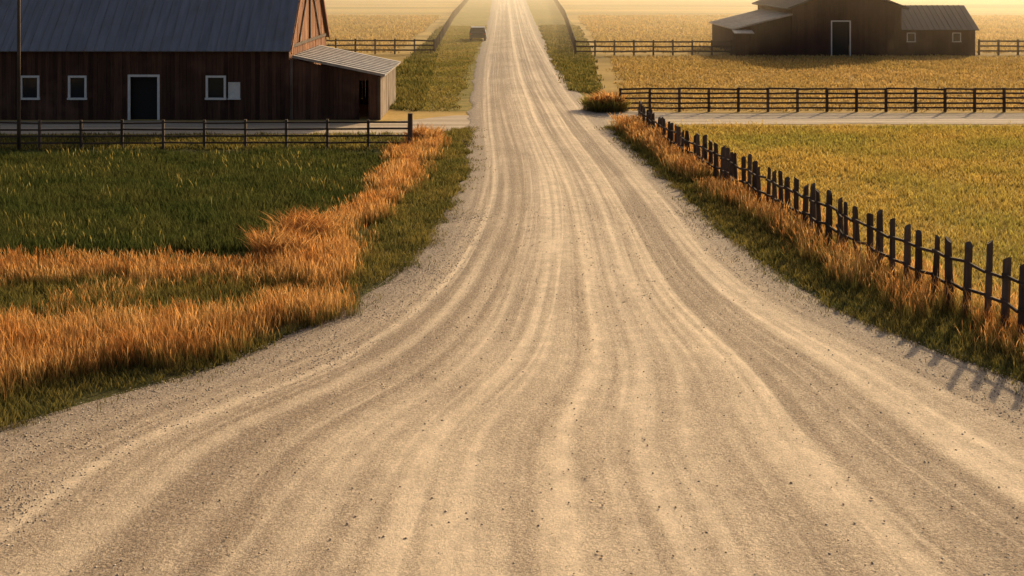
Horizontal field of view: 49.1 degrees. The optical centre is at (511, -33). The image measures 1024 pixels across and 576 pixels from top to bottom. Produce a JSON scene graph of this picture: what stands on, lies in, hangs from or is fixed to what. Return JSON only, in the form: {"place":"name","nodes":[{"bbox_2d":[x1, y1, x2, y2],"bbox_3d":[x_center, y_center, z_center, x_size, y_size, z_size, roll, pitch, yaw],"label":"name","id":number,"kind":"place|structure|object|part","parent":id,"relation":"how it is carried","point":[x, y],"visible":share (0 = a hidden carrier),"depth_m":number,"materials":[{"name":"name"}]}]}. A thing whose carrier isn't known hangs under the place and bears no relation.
{"place":"outdoors","nodes":[
{"label":"outdoors","id":0,"kind":"place"},
{"bbox_2d":[0,241,366,292],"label":"dry grass","id":1,"kind":"structure","parent":0,"point":[134,266],"depth_m":26.54,"materials":[{"name":"plant"}]},
{"bbox_2d":[0,278,367,413],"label":"dry grass","id":2,"kind":"structure","parent":0,"point":[58,350],"depth_m":21.33,"materials":[{"name":"orange plant"}]},
{"bbox_2d":[0,135,401,151],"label":"yard grass","id":3,"kind":"structure","parent":0,"point":[182,150],"depth_m":45.01,"materials":[{"name":"plant"}]},
{"bbox_2d":[0,130,405,151],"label":"yard blades","id":4,"kind":"object","parent":3,"relation":"on","point":[350,146],"visible":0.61,"depth_m":46.53,"materials":[{"name":"green plant"}]},
{"bbox_2d":[0,142,404,262],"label":"crop field","id":5,"kind":"structure","parent":0,"point":[177,207],"depth_m":34.96,"materials":[{"name":"green plant"}]},
{"bbox_2d":[0,125,475,429],"bbox_3d":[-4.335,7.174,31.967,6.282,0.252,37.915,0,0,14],"label":"verge grass","id":6,"kind":"structure","parent":0,"point":[454,162],"depth_m":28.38,"materials":[{"name":"green plant"}]},
{"bbox_2d":[17,0,20,149],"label":"utility pole","id":7,"kind":"object","parent":6,"relation":"on","point":[18,74],"visible":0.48,"depth_m":44.78,"materials":[{"name":"wood"}]},
{"bbox_2d":[0,269,327,332],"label":"meadow grass","id":8,"kind":"structure","parent":6,"relation":"on","point":[234,289],"depth_m":24.71,"materials":[{"name":"green plant"}]},
{"bbox_2d":[0,256,355,379],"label":"dry stems","id":9,"kind":"object","parent":6,"relation":"on","point":[142,292],"visible":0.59,"depth_m":23.17,"materials":[{"name":"plant"}]},
{"bbox_2d":[238,207,320,263],"bbox_3d":[-5.807,6.780,27.996,2.340,1.041,2.349,0,0,43],"label":"grass tuft","id":10,"kind":"object","parent":6,"relation":"on","point":[266,237],"visible":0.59,"depth_m":27.91,"materials":[{"name":"plant"}]},
{"bbox_2d":[260,202,350,237],"bbox_3d":[-5.457,6.779,29.600,2.616,1.043,2.240,0,0,0],"label":"grass tuft","id":11,"kind":"object","parent":6,"relation":"on","point":[302,219],"visible":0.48,"depth_m":29.54,"materials":[{"name":"plant"}]},
{"bbox_2d":[408,113,412,145],"bbox_3d":[-4.100,6.675,45.095,0.205,1.650,0.221,0,0,0],"label":"gate post","id":12,"kind":"object","parent":6,"relation":"on","point":[410,124],"visible":0.66,"depth_m":45.01,"materials":[{"name":"brown wood"}]},
{"bbox_2d":[401,122,447,140],"bbox_3d":[-3.629,6.850,46.407,2.035,0.900,1.976,0,0,27],"label":"dry shrub","id":13,"kind":"object","parent":6,"relation":"on","point":[419,129],"visible":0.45,"depth_m":46.33,"materials":[{"name":"orange plant"}]},
{"bbox_2d":[258,130,453,304],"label":"dry grass","id":14,"kind":"structure","parent":0,"point":[385,177],"depth_m":31.99,"materials":[{"name":"orange plant"}]},
{"bbox_2d":[326,14,440,52],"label":"distant grass","id":15,"kind":"structure","parent":0,"point":[339,26],"depth_m":132.54,"materials":[{"name":"yellow plant"}]},
{"bbox_2d":[359,25,443,110],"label":"ditch grass","id":16,"kind":"structure","parent":0,"point":[417,63],"depth_m":72.85,"materials":[{"name":"green plant"}]},
{"bbox_2d":[360,0,491,110],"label":"verge","id":17,"kind":"structure","parent":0,"point":[474,12],"depth_m":142.12,"materials":[{"name":"plant"}]},
{"bbox_2d":[435,0,468,50],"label":"rail fence","id":18,"kind":"object","parent":17,"relation":"on","point":[443,31],"visible":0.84,"depth_m":131.74,"materials":[{"name":"brown wood"}]},
{"bbox_2d":[424,25,486,111],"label":"verge grass","id":19,"kind":"structure","parent":17,"relation":"on","point":[455,39],"depth_m":82.80,"materials":[{"name":"plant"}]},
{"bbox_2d":[469,26,486,40],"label":"parked car","id":20,"kind":"object","parent":17,"relation":"on","point":[478,32],"visible":0.98,"depth_m":111.24,"materials":[{"name":"paint"}]},
{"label":"rear window","id":21,"kind":"part","parent":20,"relation":"part of","materials":[{"name":"grey glass"}]},
{"bbox_2d":[0,0,1023,575],"bbox_3d":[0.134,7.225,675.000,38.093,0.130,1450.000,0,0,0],"label":"road","id":22,"kind":"structure","parent":0,"point":[550,152],"depth_m":17.46,"materials":[{"name":"beige gravel"}]},
{"bbox_2d":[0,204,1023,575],"bbox_3d":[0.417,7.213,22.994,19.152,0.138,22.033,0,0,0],"label":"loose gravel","id":23,"kind":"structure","parent":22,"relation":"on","point":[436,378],"depth_m":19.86,"materials":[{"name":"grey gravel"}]},
{"bbox_2d":[0,126,1023,438],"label":"weeds","id":24,"kind":"object","parent":22,"relation":"on","point":[634,150],"visible":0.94,"depth_m":28.34,"materials":[{"name":"green plant"}]},
{"bbox_2d":[0,0,1023,143],"bbox_3d":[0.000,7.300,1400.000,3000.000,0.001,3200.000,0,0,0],"label":"ground","id":25,"kind":"structure","parent":0,"point":[445,9],"depth_m":126.76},
{"bbox_2d":[0,0,400,119],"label":"barn","id":26,"kind":"structure","parent":25,"relation":"on","point":[183,59],"depth_m":53.84,"materials":[{"name":"brown wood"}]},
{"bbox_2d":[23,78,36,97],"bbox_3d":[-23.153,5.745,53.843,0.730,0.961,0.015,0,0,0],"label":"window pane","id":27,"kind":"structure","parent":26,"relation":"in","point":[29,84],"depth_m":53.84,"materials":[{"name":"black glass"}]},
{"bbox_2d":[21,76,39,99],"bbox_3d":[-23.153,5.745,53.780,0.990,1.161,0.140,0,0,0],"label":"window frame","id":28,"kind":"structure","parent":26,"relation":"in","point":[38,77],"depth_m":53.74,"materials":[{"name":"white paint"}]},
{"bbox_2d":[67,76,86,99],"bbox_3d":[-20.867,5.745,53.780,0.952,1.161,0.140,0,0,0],"label":"window frame","id":29,"kind":"structure","parent":26,"relation":"in","point":[69,77],"depth_m":53.74,"materials":[{"name":"white paint"}]},
{"bbox_2d":[71,78,83,97],"bbox_3d":[-20.867,5.745,53.843,0.692,0.961,0.015,0,0,0],"label":"window pane","id":30,"kind":"structure","parent":26,"relation":"in","point":[77,84],"depth_m":53.84,"materials":[{"name":"black glass"}]},
{"bbox_2d":[132,77,156,118],"bbox_3d":[-17.677,6.263,54.040,1.307,2.074,0.040,0,0,0],"label":"door panel","id":31,"kind":"structure","parent":26,"relation":"in","point":[144,89],"depth_m":54.03,"materials":[{"name":"black wood"}]},
{"bbox_2d":[205,76,226,99],"bbox_3d":[-14.219,5.745,53.780,1.029,1.161,0.140,0,0,0],"label":"window frame","id":32,"kind":"structure","parent":26,"relation":"in","point":[207,77],"depth_m":53.74,"materials":[{"name":"white paint"}]},
{"bbox_2d":[208,78,223,97],"bbox_3d":[-14.219,5.745,53.843,0.769,0.961,0.015,0,0,0],"label":"window pane","id":33,"kind":"structure","parent":26,"relation":"in","point":[215,85],"depth_m":53.84,"materials":[{"name":"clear glass"}]},
{"bbox_2d":[227,82,240,99],"bbox_3d":[-13.335,5.899,53.780,0.621,0.830,0.140,0,0,0],"label":"window frame","id":34,"kind":"structure","parent":26,"relation":"in","point":[229,98],"depth_m":53.74,"materials":[{"name":"white paint"}]},
{"bbox_2d":[0,119,407,149],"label":"rail fence","id":35,"kind":"object","parent":25,"relation":"on","point":[163,135],"visible":0.94,"depth_m":44.99,"materials":[{"name":"brown wood"}]},
{"bbox_2d":[326,39,434,53],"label":"rail fence","id":36,"kind":"object","parent":25,"relation":"on","point":[375,45],"visible":0.22,"depth_m":94.89,"materials":[{"name":"brown wood"}]},
{"bbox_2d":[575,40,731,55],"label":"rail fence","id":37,"kind":"object","parent":25,"relation":"on","point":[653,46],"visible":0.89,"depth_m":93.39,"materials":[{"name":"brown wood"}]},
{"bbox_2d":[619,87,1023,111],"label":"rail fence","id":38,"kind":"object","parent":25,"relation":"on","point":[856,98],"visible":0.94,"depth_m":56.81,"materials":[{"name":"brown wood"}]},
{"bbox_2d":[709,0,978,56],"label":"barn","id":39,"kind":"structure","parent":25,"relation":"on","point":[829,27],"depth_m":93.08,"materials":[{"name":"brown wood"}]},
{"bbox_2d":[832,22,848,55],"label":"door panel","id":40,"kind":"structure","parent":39,"relation":"in","point":[840,30],"depth_m":93.30,"materials":[{"name":"wood"}]},
{"bbox_2d":[908,33,914,40],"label":"window pane","id":41,"kind":"structure","parent":39,"relation":"in","point":[911,36],"depth_m":93.33,"materials":[{"name":"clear glass"}]},
{"bbox_2d":[953,33,959,40],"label":"window pane","id":42,"kind":"structure","parent":39,"relation":"in","point":[956,36],"depth_m":93.33,"materials":[{"name":"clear glass"}]},
{"bbox_2d":[978,39,1023,54],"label":"rail fence","id":43,"kind":"object","parent":25,"relation":"on","point":[998,46],"visible":0.9,"depth_m":93.89,"materials":[{"name":"brown wood"}]},
{"bbox_2d":[0,110,1023,141],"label":"cross road","id":44,"kind":"structure","parent":0,"point":[458,121],"depth_m":53.15,"materials":[{"name":"beige gravel"}]},
{"bbox_2d":[577,93,635,112],"bbox_3d":[4.815,6.835,57.076,3.189,0.930,3.004,0,0,0],"label":"dry bush","id":45,"kind":"object","parent":44,"relation":"on","point":[588,105],"visible":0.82,"depth_m":56.53,"materials":[{"name":"plant"}]},
{"bbox_2d":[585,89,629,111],"bbox_3d":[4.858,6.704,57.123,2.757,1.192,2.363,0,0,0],"label":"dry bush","id":46,"kind":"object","parent":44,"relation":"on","point":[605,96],"visible":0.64,"depth_m":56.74,"materials":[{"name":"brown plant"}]},
{"bbox_2d":[526,0,593,95],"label":"verge","id":47,"kind":"structure","parent":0,"point":[546,12],"depth_m":179.60,"materials":[{"name":"beige plant"}]},
{"bbox_2d":[554,0,575,51],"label":"rail fence","id":48,"kind":"object","parent":47,"relation":"on","point":[566,19],"visible":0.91,"depth_m":130.47,"materials":[{"name":"brown wood"}]},
{"bbox_2d":[539,24,604,95],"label":"verge grass","id":49,"kind":"structure","parent":47,"relation":"on","point":[576,67],"depth_m":88.13,"materials":[{"name":"green plant"}]},
{"bbox_2d":[578,14,1023,52],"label":"distant grass","id":50,"kind":"structure","parent":0,"point":[691,24],"depth_m":129.97,"materials":[{"name":"yellow plant"}]},
{"bbox_2d":[604,124,1023,382],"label":"verge grass","id":51,"kind":"structure","parent":0,"point":[690,187],"depth_m":25.62,"materials":[{"name":"plant"}]},
{"bbox_2d":[606,112,1023,370],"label":"fence line grass","id":52,"kind":"structure","parent":51,"relation":"on","point":[635,123],"depth_m":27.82,"materials":[{"name":"orange plant"}]},
{"bbox_2d":[637,100,1023,340],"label":"rustic fence","id":53,"kind":"object","parent":51,"relation":"on","point":[728,166],"visible":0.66,"depth_m":27.74,"materials":[{"name":"brown wood"}]},
{"bbox_2d":[605,54,1023,111],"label":"pasture grass","id":54,"kind":"structure","parent":0,"point":[955,66],"depth_m":74.70,"materials":[{"name":"yellow plant"}]},
{"bbox_2d":[665,120,1023,347],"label":"pasture field","id":55,"kind":"structure","parent":0,"point":[928,241],"depth_m":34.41,"materials":[{"name":"plant"}]}
]}

